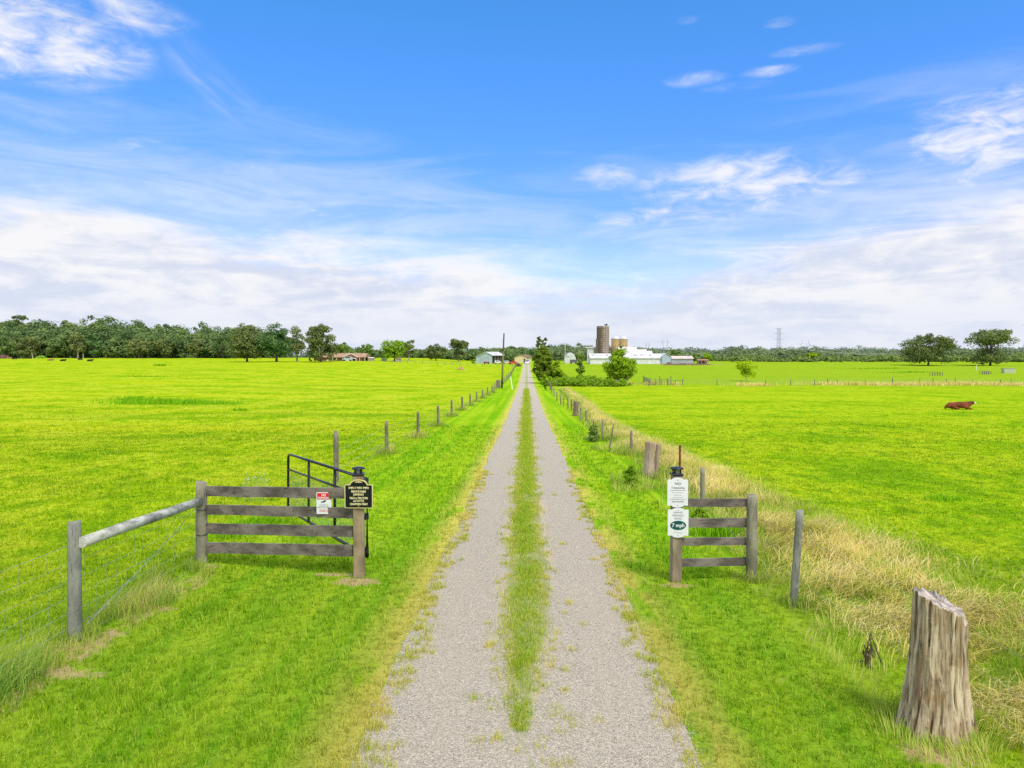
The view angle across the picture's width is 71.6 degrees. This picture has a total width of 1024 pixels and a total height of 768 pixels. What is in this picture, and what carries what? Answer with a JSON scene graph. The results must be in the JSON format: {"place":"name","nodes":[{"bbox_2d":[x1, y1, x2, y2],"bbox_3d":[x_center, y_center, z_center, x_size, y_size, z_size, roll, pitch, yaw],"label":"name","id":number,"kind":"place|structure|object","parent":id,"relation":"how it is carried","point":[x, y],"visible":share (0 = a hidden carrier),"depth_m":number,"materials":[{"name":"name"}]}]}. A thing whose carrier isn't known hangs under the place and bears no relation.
{"place":"outdoors","nodes":[
{"label":"outdoors","id":0,"kind":"place"},
{"bbox_2d":[0,355,9,358],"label":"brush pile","id":1,"kind":"object","parent":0,"point":[3,356],"visible":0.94,"depth_m":376.31,"materials":[{"name":"brown wood"}]},
{"bbox_2d":[0,390,496,728],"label":"tall grass","id":2,"kind":"structure","parent":0,"point":[125,606],"depth_m":8.77,"materials":[{"name":"green plant"}]},
{"bbox_2d":[0,355,1023,767],"bbox_3d":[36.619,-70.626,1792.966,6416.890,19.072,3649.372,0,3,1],"label":"ground","id":3,"kind":"structure","parent":0,"point":[272,385],"depth_m":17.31,"materials":[{"name":"green plant"}]},
{"bbox_2d":[0,335,20,355],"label":"wood edge tree","id":4,"kind":"object","parent":3,"relation":"on","point":[6,344],"visible":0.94,"depth_m":382.87,"materials":[{"name":"green plant"}]},
{"bbox_2d":[11,315,28,328],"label":"emergent tree","id":5,"kind":"object","parent":3,"relation":"on","point":[18,318],"visible":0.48,"depth_m":443.48,"materials":[{"name":"green plant"}]},
{"bbox_2d":[14,336,44,357],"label":"wood edge tree","id":6,"kind":"object","parent":3,"relation":"on","point":[32,346],"visible":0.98,"depth_m":385.83,"materials":[{"name":"green plant"}]},
{"bbox_2d":[45,337,68,357],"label":"wood edge tree","id":7,"kind":"object","parent":3,"relation":"on","point":[54,347],"visible":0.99,"depth_m":389.36,"materials":[{"name":"green plant"}]},
{"bbox_2d":[67,331,86,357],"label":"wood edge tree","id":8,"kind":"object","parent":3,"relation":"on","point":[76,346],"visible":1,"depth_m":382.61,"materials":[{"name":"green plant"}]},
{"bbox_2d":[84,334,103,357],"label":"wood edge tree","id":9,"kind":"object","parent":3,"relation":"on","point":[94,348],"visible":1,"depth_m":387.02,"materials":[{"name":"green plant"}]},
{"bbox_2d":[1,494,205,669],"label":"wire fence","id":10,"kind":"object","parent":3,"relation":"on","point":[77,541],"visible":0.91,"depth_m":7.93,"materials":[{"name":"silver metal"}]},
{"bbox_2d":[99,340,120,357],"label":"wood edge tree","id":11,"kind":"object","parent":3,"relation":"on","point":[104,348],"visible":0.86,"depth_m":387.83,"materials":[{"name":"green plant"}]},
{"bbox_2d":[0,571,231,710],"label":"rank fence tufts","id":12,"kind":"object","parent":3,"relation":"on","point":[3,687],"visible":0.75,"depth_m":6.90,"materials":[{"name":"green plant"}]},
{"bbox_2d":[125,337,149,357],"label":"wood edge tree","id":13,"kind":"object","parent":3,"relation":"on","point":[140,345],"visible":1,"depth_m":381.98,"materials":[{"name":"green plant"}]},
{"bbox_2d":[0,315,292,357],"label":"wood","id":14,"kind":"object","parent":3,"relation":"on","point":[46,332],"visible":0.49,"depth_m":407.55,"materials":[{"name":"green plant"}]},
{"bbox_2d":[152,338,177,357],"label":"wood edge tree","id":15,"kind":"object","parent":3,"relation":"on","point":[160,345],"visible":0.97,"depth_m":383.59,"materials":[{"name":"green plant"}]},
{"bbox_2d":[184,338,205,357],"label":"wood edge tree","id":16,"kind":"object","parent":3,"relation":"on","point":[194,345],"visible":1,"depth_m":386.27,"materials":[{"name":"green plant"}]},
{"bbox_2d":[211,336,231,357],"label":"wood edge tree","id":17,"kind":"object","parent":3,"relation":"on","point":[219,345],"visible":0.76,"depth_m":382.02,"materials":[{"name":"green plant"}]},
{"bbox_2d":[224,325,265,361],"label":"oak tree","id":18,"kind":"object","parent":3,"relation":"on","point":[243,345],"visible":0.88,"depth_m":277.81,"materials":[{"name":"green plant"}]},
{"bbox_2d":[242,472,269,500],"bbox_3d":[-6.225,2.500,17.240,0.641,0.644,1.873,-1,3,-22],"label":"wildflower clump","id":19,"kind":"object","parent":3,"relation":"on","point":[256,486],"visible":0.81,"depth_m":17.17,"materials":[{"name":"plant"}]},
{"bbox_2d":[9,348,529,357],"bbox_3d":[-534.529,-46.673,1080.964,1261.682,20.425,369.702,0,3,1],"label":"ridge wood","id":20,"kind":"object","parent":3,"relation":"on","point":[304,354],"visible":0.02,"depth_m":977.62,"materials":[{"name":"green plant"}]},
{"bbox_2d":[253,322,297,361],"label":"pine tree","id":21,"kind":"object","parent":3,"relation":"on","point":[276,343],"visible":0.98,"depth_m":278.96,"materials":[{"name":"green plant"}]},
{"bbox_2d":[195,476,364,578],"bbox_3d":[-3.581,2.151,10.839,2.947,1.665,0.200,1,3,16],"label":"board fence","id":22,"kind":"object","parent":3,"relation":"on","point":[356,532],"visible":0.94,"depth_m":10.80,"materials":[{"name":"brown wood"}]},
{"bbox_2d":[316,492,330,513],"bbox_3d":[-2.793,1.768,10.547,0.222,0.326,0.008,0,3,1],"label":"sign","id":23,"kind":"object","parent":22,"relation":"attached to","point":[323,502],"visible":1,"depth_m":10.55,"materials":[{"name":"white metal"}]},
{"bbox_2d":[287,453,368,557],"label":"metal gate","id":24,"kind":"structure","parent":22,"relation":"attached to","point":[333,485],"depth_m":12.72,"materials":[{"name":"black metal"}]},
{"bbox_2d":[351,466,364,475],"bbox_3d":[-2.258,1.276,10.430,0.200,0.123,0.200,0,3,-8],"label":"post lamp","id":25,"kind":"object","parent":22,"relation":"on","point":[357,471],"visible":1,"depth_m":10.38,"materials":[{"name":"black metal"}]},
{"bbox_2d":[344,479,372,507],"bbox_3d":[-2.232,1.600,10.349,0.415,0.421,0.024,0,3,1],"label":"sign","id":26,"kind":"object","parent":22,"relation":"attached to","point":[358,493],"visible":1,"depth_m":10.34,"materials":[{"name":"black metal"}]},
{"bbox_2d":[286,325,305,361],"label":"thin tall tree","id":27,"kind":"object","parent":3,"relation":"on","point":[299,346],"visible":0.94,"depth_m":282.10,"materials":[{"name":"green plant"}]},
{"bbox_2d":[303,323,339,361],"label":"oak tree","id":28,"kind":"object","parent":3,"relation":"on","point":[316,343],"visible":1,"depth_m":277.08,"materials":[{"name":"green plant"}]},
{"bbox_2d":[334,342,351,352],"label":"tree","id":29,"kind":"object","parent":3,"relation":"on","point":[343,347],"visible":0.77,"depth_m":329.96,"materials":[{"name":"green plant"}]},
{"bbox_2d":[322,353,369,360],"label":"brick house","id":30,"kind":"structure","parent":3,"relation":"on","point":[356,356],"depth_m":302.01,"materials":[{"name":"brown brick"}]},
{"bbox_2d":[342,357,351,360],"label":"parked van","id":31,"kind":"object","parent":3,"relation":"on","point":[347,358],"visible":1,"depth_m":296.90,"materials":[{"name":"white paint"}]},
{"bbox_2d":[356,343,373,353],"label":"tree","id":32,"kind":"object","parent":3,"relation":"on","point":[367,348],"visible":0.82,"depth_m":335.24,"materials":[{"name":"green plant"}]},
{"bbox_2d":[380,339,407,360],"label":"bright tree","id":33,"kind":"object","parent":3,"relation":"on","point":[388,351],"visible":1,"depth_m":297.70,"materials":[{"name":"green plant"}]},
{"bbox_2d":[403,340,416,360],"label":"pale tree","id":34,"kind":"object","parent":3,"relation":"on","point":[409,345],"visible":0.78,"depth_m":330.13,"materials":[{"name":"green plant"}]},
{"bbox_2d":[333,362,516,482],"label":"wire fence","id":35,"kind":"object","parent":3,"relation":"on","point":[336,448],"visible":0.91,"depth_m":26.99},
{"bbox_2d":[322,346,536,361],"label":"thicket","id":36,"kind":"object","parent":3,"relation":"on","point":[510,353],"visible":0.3,"depth_m":419.01,"materials":[{"name":"green plant"}]},
{"bbox_2d":[423,343,446,360],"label":"oak tree","id":37,"kind":"object","parent":3,"relation":"on","point":[438,351],"visible":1,"depth_m":347.83,"materials":[{"name":"green plant"}]},
{"bbox_2d":[392,360,512,366],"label":"wire fence","id":38,"kind":"object","parent":3,"relation":"on","point":[448,362],"visible":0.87,"depth_m":282.93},
{"bbox_2d":[448,339,468,360],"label":"tall tree","id":39,"kind":"object","parent":3,"relation":"on","point":[457,344],"visible":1,"depth_m":353.67,"materials":[{"name":"green plant"}]},
{"bbox_2d":[476,352,504,363],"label":"blue barn","id":40,"kind":"structure","parent":3,"relation":"on","point":[491,357],"depth_m":330.61,"materials":[{"name":"metal"}]},
{"bbox_2d":[501,333,504,388],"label":"utility pole","id":41,"kind":"object","parent":3,"relation":"on","point":[502,362],"visible":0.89,"depth_m":113.15,"materials":[{"name":"wood"}]},
{"bbox_2d":[515,355,531,362],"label":"cream building","id":42,"kind":"structure","parent":3,"relation":"on","point":[520,358],"depth_m":352.10,"materials":[{"name":"beige paint"}]},
{"bbox_2d":[82,363,982,539],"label":"pasture weeds","id":43,"kind":"object","parent":3,"relation":"on","point":[142,400],"visible":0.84,"depth_m":17.35,"materials":[{"name":"green plant"}]},
{"bbox_2d":[535,336,547,350],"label":"pine","id":44,"kind":"object","parent":3,"relation":"on","point":[539,341],"visible":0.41,"depth_m":171.13,"materials":[{"name":"green plant"}]},
{"bbox_2d":[531,345,552,380],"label":"cedar tree","id":45,"kind":"object","parent":3,"relation":"on","point":[542,359],"visible":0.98,"depth_m":137.90,"materials":[{"name":"green plant"}]},
{"bbox_2d":[539,374,548,385],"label":"bush","id":46,"kind":"object","parent":3,"relation":"on","point":[542,380],"visible":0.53,"depth_m":121.85,"materials":[{"name":"green plant"}]},
{"bbox_2d":[547,360,563,378],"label":"bush","id":47,"kind":"object","parent":3,"relation":"on","point":[557,371],"visible":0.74,"depth_m":140.09,"materials":[{"name":"green plant"}]},
{"bbox_2d":[466,342,657,360],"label":"hill wood","id":48,"kind":"object","parent":3,"relation":"on","point":[560,352],"visible":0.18,"depth_m":566.56,"materials":[{"name":"green plant"}]},
{"bbox_2d":[564,355,568,362],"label":"shed","id":49,"kind":"structure","parent":3,"relation":"on","point":[566,358],"depth_m":337.38,"materials":[{"name":"white metal"}]},
{"bbox_2d":[565,353,575,362],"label":"arched shed","id":50,"kind":"structure","parent":3,"relation":"on","point":[571,356],"depth_m":344.19,"materials":[{"name":"white metal"}]},
{"bbox_2d":[572,401,578,415],"bbox_3d":[4.559,1.793,51.038,0.468,1.161,0.544,1,3,14],"label":"log post","id":51,"kind":"object","parent":3,"relation":"on","point":[575,406],"visible":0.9,"depth_m":50.85,"materials":[{"name":"wood"}]},
{"bbox_2d":[576,354,585,373],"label":"vine tree","id":52,"kind":"object","parent":3,"relation":"on","point":[581,366],"visible":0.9,"depth_m":147.57,"materials":[{"name":"green plant"}]},
{"bbox_2d":[545,373,631,386],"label":"undergrowth","id":53,"kind":"object","parent":3,"relation":"on","point":[581,380],"visible":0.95,"depth_m":125.07,"materials":[{"name":"green plant"}]},
{"bbox_2d":[585,347,594,362],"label":"feed shed","id":54,"kind":"structure","parent":3,"relation":"on","point":[590,349],"depth_m":343.92,"materials":[{"name":"white metal"}]},
{"bbox_2d":[588,424,599,441],"bbox_3d":[3.651,2.332,31.731,0.559,1.118,0.672,1,3,17],"label":"cedar sapling","id":55,"kind":"object","parent":3,"relation":"on","point":[593,435],"visible":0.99,"depth_m":31.62,"materials":[{"name":"green plant"}]},
{"bbox_2d":[596,324,608,352],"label":"silo","id":56,"kind":"object","parent":3,"relation":"on","point":[602,342],"visible":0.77,"depth_m":340.95,"materials":[{"name":"concrete"}]},
{"bbox_2d":[611,336,618,352],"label":"twin silo","id":57,"kind":"object","parent":3,"relation":"on","point":[614,343],"visible":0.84,"depth_m":348.87,"materials":[{"name":"beige concrete"}]},
{"bbox_2d":[602,348,638,379],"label":"round tree","id":58,"kind":"object","parent":3,"relation":"on","point":[619,367],"visible":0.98,"depth_m":137.14,"materials":[{"name":"green plant"}]},
{"bbox_2d":[619,336,627,346],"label":"twin silo","id":59,"kind":"object","parent":3,"relation":"on","point":[623,341],"visible":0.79,"depth_m":348.81,"materials":[{"name":"beige concrete"}]},
{"bbox_2d":[588,353,661,363],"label":"white barn","id":60,"kind":"structure","parent":3,"relation":"on","point":[640,358],"depth_m":327.19,"materials":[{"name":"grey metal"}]},
{"bbox_2d":[617,347,637,352],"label":"white barn","id":61,"kind":"structure","parent":3,"relation":"on","point":[631,350],"depth_m":343.59,"materials":[{"name":"metal"}]},
{"bbox_2d":[623,465,639,487],"bbox_3d":[3.191,2.612,19.105,0.491,0.927,0.456,1,3,24],"label":"weed bush","id":62,"kind":"object","parent":3,"relation":"on","point":[628,473],"visible":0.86,"depth_m":19.00,"materials":[{"name":"green plant"}]},
{"bbox_2d":[637,349,646,352],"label":"white barn","id":63,"kind":"structure","parent":3,"relation":"on","point":[642,350],"depth_m":343.34,"materials":[{"name":"metal"}]},
{"bbox_2d":[643,375,649,384],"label":"cattle panel","id":64,"kind":"object","parent":3,"relation":"on","point":[646,379],"visible":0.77,"depth_m":133.07,"materials":[{"name":"grey metal"}]},
{"bbox_2d":[641,441,660,478],"bbox_3d":[4.031,2.243,20.598,0.607,1.187,0.326,0,3,1],"label":"log post","id":65,"kind":"object","parent":3,"relation":"on","point":[650,462],"visible":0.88,"depth_m":20.52,"materials":[{"name":"brown wood"}]},
{"bbox_2d":[650,378,667,384],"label":"cattle panel","id":66,"kind":"object","parent":3,"relation":"on","point":[658,382],"visible":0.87,"depth_m":130.34,"materials":[{"name":"grey metal"}]},
{"bbox_2d":[661,353,670,363],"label":"gable barn","id":67,"kind":"structure","parent":3,"relation":"on","point":[666,357],"depth_m":325.46,"materials":[{"name":"white metal"}]},
{"bbox_2d":[669,349,681,355],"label":"bush","id":68,"kind":"object","parent":3,"relation":"on","point":[673,351],"visible":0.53,"depth_m":376.82,"materials":[{"name":"green plant"}]},
{"bbox_2d":[679,445,680,466],"bbox_3d":[3.129,2.034,13.248,0.054,1.802,0.036,0,3,1],"label":"rusty rod","id":69,"kind":"object","parent":3,"relation":"on","point":[679,455],"visible":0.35,"depth_m":13.20,"materials":[{"name":"metal"}]},
{"bbox_2d":[671,356,693,363],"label":"long shed","id":70,"kind":"structure","parent":3,"relation":"on","point":[680,359],"depth_m":325.37,"materials":[{"name":"grey metal"}]},
{"bbox_2d":[662,363,710,364],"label":"dirt mound","id":71,"kind":"object","parent":3,"relation":"on","point":[686,364],"visible":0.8,"depth_m":302.86,"materials":[{"name":"brown soil"}]},
{"bbox_2d":[690,353,700,360],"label":"bush","id":72,"kind":"object","parent":3,"relation":"on","point":[693,355],"visible":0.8,"depth_m":368.88,"materials":[{"name":"green plant"}]},
{"bbox_2d":[690,507,709,517],"bbox_3d":[3.796,2.784,14.286,0.418,0.685,0.395,-1,3,-23],"label":"weed bush","id":73,"kind":"object","parent":3,"relation":"on","point":[700,510],"visible":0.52,"depth_m":14.20,"materials":[{"name":"green plant"}]},
{"bbox_2d":[697,359,708,363],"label":"open shelter","id":74,"kind":"object","parent":3,"relation":"on","point":[701,361],"visible":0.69,"depth_m":321.94,"materials":[{"name":"brown wood"}]},
{"bbox_2d":[703,353,712,360],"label":"bush","id":75,"kind":"object","parent":3,"relation":"on","point":[708,357],"visible":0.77,"depth_m":347.48,"materials":[{"name":"green plant"}]},
{"bbox_2d":[670,475,756,582],"bbox_3d":[2.934,2.157,10.284,1.269,1.695,0.170,0,3,-2],"label":"board fence","id":76,"kind":"object","parent":3,"relation":"on","point":[749,541],"visible":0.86,"depth_m":10.27,"materials":[{"name":"grey wood"}]},
{"bbox_2d":[670,466,683,475],"bbox_3d":[2.371,1.251,10.222,0.200,0.123,0.200,0,3,-2],"label":"post lamp","id":77,"kind":"object","parent":76,"relation":"on","point":[676,470],"visible":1,"depth_m":10.17,"materials":[{"name":"black metal"}]},
{"bbox_2d":[667,477,687,507],"bbox_3d":[2.366,1.550,10.146,0.293,0.431,0.016,0,3,1],"label":"sign","id":78,"kind":"object","parent":76,"relation":"attached to","point":[677,492],"visible":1,"depth_m":10.14,"materials":[{"name":"white metal"}]},
{"bbox_2d":[668,508,688,537],"bbox_3d":[2.377,1.985,10.166,0.293,0.429,0.016,0,3,1],"label":"sign","id":79,"kind":"object","parent":76,"relation":"attached to","point":[678,519],"visible":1,"depth_m":10.16,"materials":[{"name":"white metal"}]},
{"bbox_2d":[735,360,758,377],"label":"lime tree","id":80,"kind":"object","parent":3,"relation":"on","point":[740,365],"visible":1,"depth_m":148.48,"materials":[{"name":"green plant"}]},
{"bbox_2d":[774,328,783,348],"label":"pylon","id":81,"kind":"object","parent":3,"relation":"on","point":[779,339],"visible":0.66,"depth_m":633.12,"materials":[{"name":"metal"}]},
{"bbox_2d":[666,345,896,357],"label":"power line","id":82,"kind":"object","parent":81,"relation":"hanging from","point":[807,349],"visible":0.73,"depth_m":534.56,"materials":[{"name":"white metal"}]},
{"bbox_2d":[549,381,1023,739],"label":"wire fence","id":83,"kind":"object","parent":3,"relation":"on","point":[702,482],"visible":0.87,"depth_m":15.05,"materials":[{"name":"grey metal"}]},
{"bbox_2d":[790,509,803,606],"bbox_3d":[3.656,2.300,9.148,0.163,1.380,0.094,0,3,1],"label":"fence post","id":84,"kind":"object","parent":3,"relation":"on","point":[795,576],"visible":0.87,"depth_m":9.11,"materials":[{"name":"grey wood"}]},
{"bbox_2d":[805,352,816,360],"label":"pale tree","id":85,"kind":"object","parent":3,"relation":"on","point":[812,355],"visible":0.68,"depth_m":414.82,"materials":[{"name":"green plant"}]},
{"bbox_2d":[638,345,1023,353],"bbox_3d":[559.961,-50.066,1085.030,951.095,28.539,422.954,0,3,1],"label":"ridge wood","id":86,"kind":"object","parent":3,"relation":"on","point":[688,348],"visible":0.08,"depth_m":1107.31,"materials":[{"name":"green plant"}]},
{"bbox_2d":[653,346,1023,360],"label":"wood","id":87,"kind":"object","parent":3,"relation":"on","point":[780,353],"visible":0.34,"depth_m":533.62,"materials":[{"name":"green plant"}]},
{"bbox_2d":[689,377,1023,385],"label":"wire fence","id":88,"kind":"object","parent":3,"relation":"on","point":[790,379],"visible":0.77,"depth_m":130.34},
{"bbox_2d":[714,351,1023,361],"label":"thicket","id":89,"kind":"object","parent":3,"relation":"on","point":[1016,357],"visible":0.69,"depth_m":414.76,"materials":[{"name":"green plant"}]},
{"bbox_2d":[860,633,881,668],"bbox_3d":[3.688,2.761,7.267,0.256,0.388,0.223,0,3,1],"label":"dead stalk","id":90,"kind":"object","parent":3,"relation":"on","point":[868,657],"visible":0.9,"depth_m":7.27,"materials":[{"name":"brown plant"}]},
{"bbox_2d":[898,333,958,365],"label":"oak tree","id":91,"kind":"object","parent":3,"relation":"on","point":[942,344],"visible":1,"depth_m":293.35,"materials":[{"name":"green plant"}]},
{"bbox_2d":[894,586,978,749],"bbox_3d":[3.538,2.361,5.923,0.646,1.276,0.579,-2,3,-31],"label":"tree stump","id":92,"kind":"object","parent":3,"relation":"on","point":[936,692],"visible":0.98,"depth_m":5.78,"materials":[{"name":"brown wood"}]},
{"bbox_2d":[944,401,975,409],"bbox_3d":[36.738,1.742,58.217,2.420,0.687,0.922,0,3,8],"label":"cow","id":93,"kind":"object","parent":3,"relation":"on","point":[959,405],"visible":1,"depth_m":57.96},
{"bbox_2d":[963,328,1020,365],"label":"oak tree","id":94,"kind":"object","parent":3,"relation":"on","point":[990,339],"visible":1,"depth_m":293.77,"materials":[{"name":"green plant"}]},
{"bbox_2d":[1001,368,1015,372],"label":"stone trough","id":95,"kind":"object","parent":3,"relation":"on","point":[1008,370],"visible":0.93,"depth_m":212.06,"materials":[{"name":"stone"}]},
{"bbox_2d":[0,392,1023,767],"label":"pasture grass","id":96,"kind":"structure","parent":0,"point":[122,548],"depth_m":20.20,"materials":[{"name":"green plant"}]},
{"bbox_2d":[0,0,1023,354],"label":"sky","id":97,"kind":"structure","parent":0,"point":[708,174],"materials":[{"name":"blue"}]},
{"bbox_2d":[349,363,702,767],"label":"driveway","id":98,"kind":"structure","parent":0,"point":[479,603],"depth_m":7.32,"materials":[{"name":"grey gravel"}]},
{"bbox_2d":[339,469,711,767],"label":"edge tufts","id":99,"kind":"object","parent":98,"relation":"on","point":[677,708],"visible":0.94,"depth_m":7.59,"materials":[{"name":"green"}]},
{"bbox_2d":[476,388,578,731],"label":"drive strip grass","id":100,"kind":"structure","parent":98,"relation":"on","point":[526,441],"depth_m":10.65,"materials":[{"name":"green plant"}]},
{"bbox_2d":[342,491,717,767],"bbox_3d":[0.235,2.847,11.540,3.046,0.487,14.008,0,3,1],"label":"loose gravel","id":101,"kind":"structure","parent":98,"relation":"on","point":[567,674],"depth_m":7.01,"materials":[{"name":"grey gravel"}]},
{"bbox_2d":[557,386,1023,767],"bbox_3d":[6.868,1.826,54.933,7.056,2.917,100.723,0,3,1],"label":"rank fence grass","id":102,"kind":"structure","parent":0,"point":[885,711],"depth_m":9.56,"materials":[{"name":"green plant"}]},
{"bbox_2d":[560,386,1023,754],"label":"tall dry grass","id":103,"kind":"structure","parent":0,"point":[838,541],"depth_m":10.38,"materials":[{"name":"beige plant"}]},
{"bbox_2d":[588,380,1023,385],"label":"fence","id":104,"kind":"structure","parent":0,"point":[957,383],"depth_m":129.41,"materials":[{"name":"beige"}]}
]}

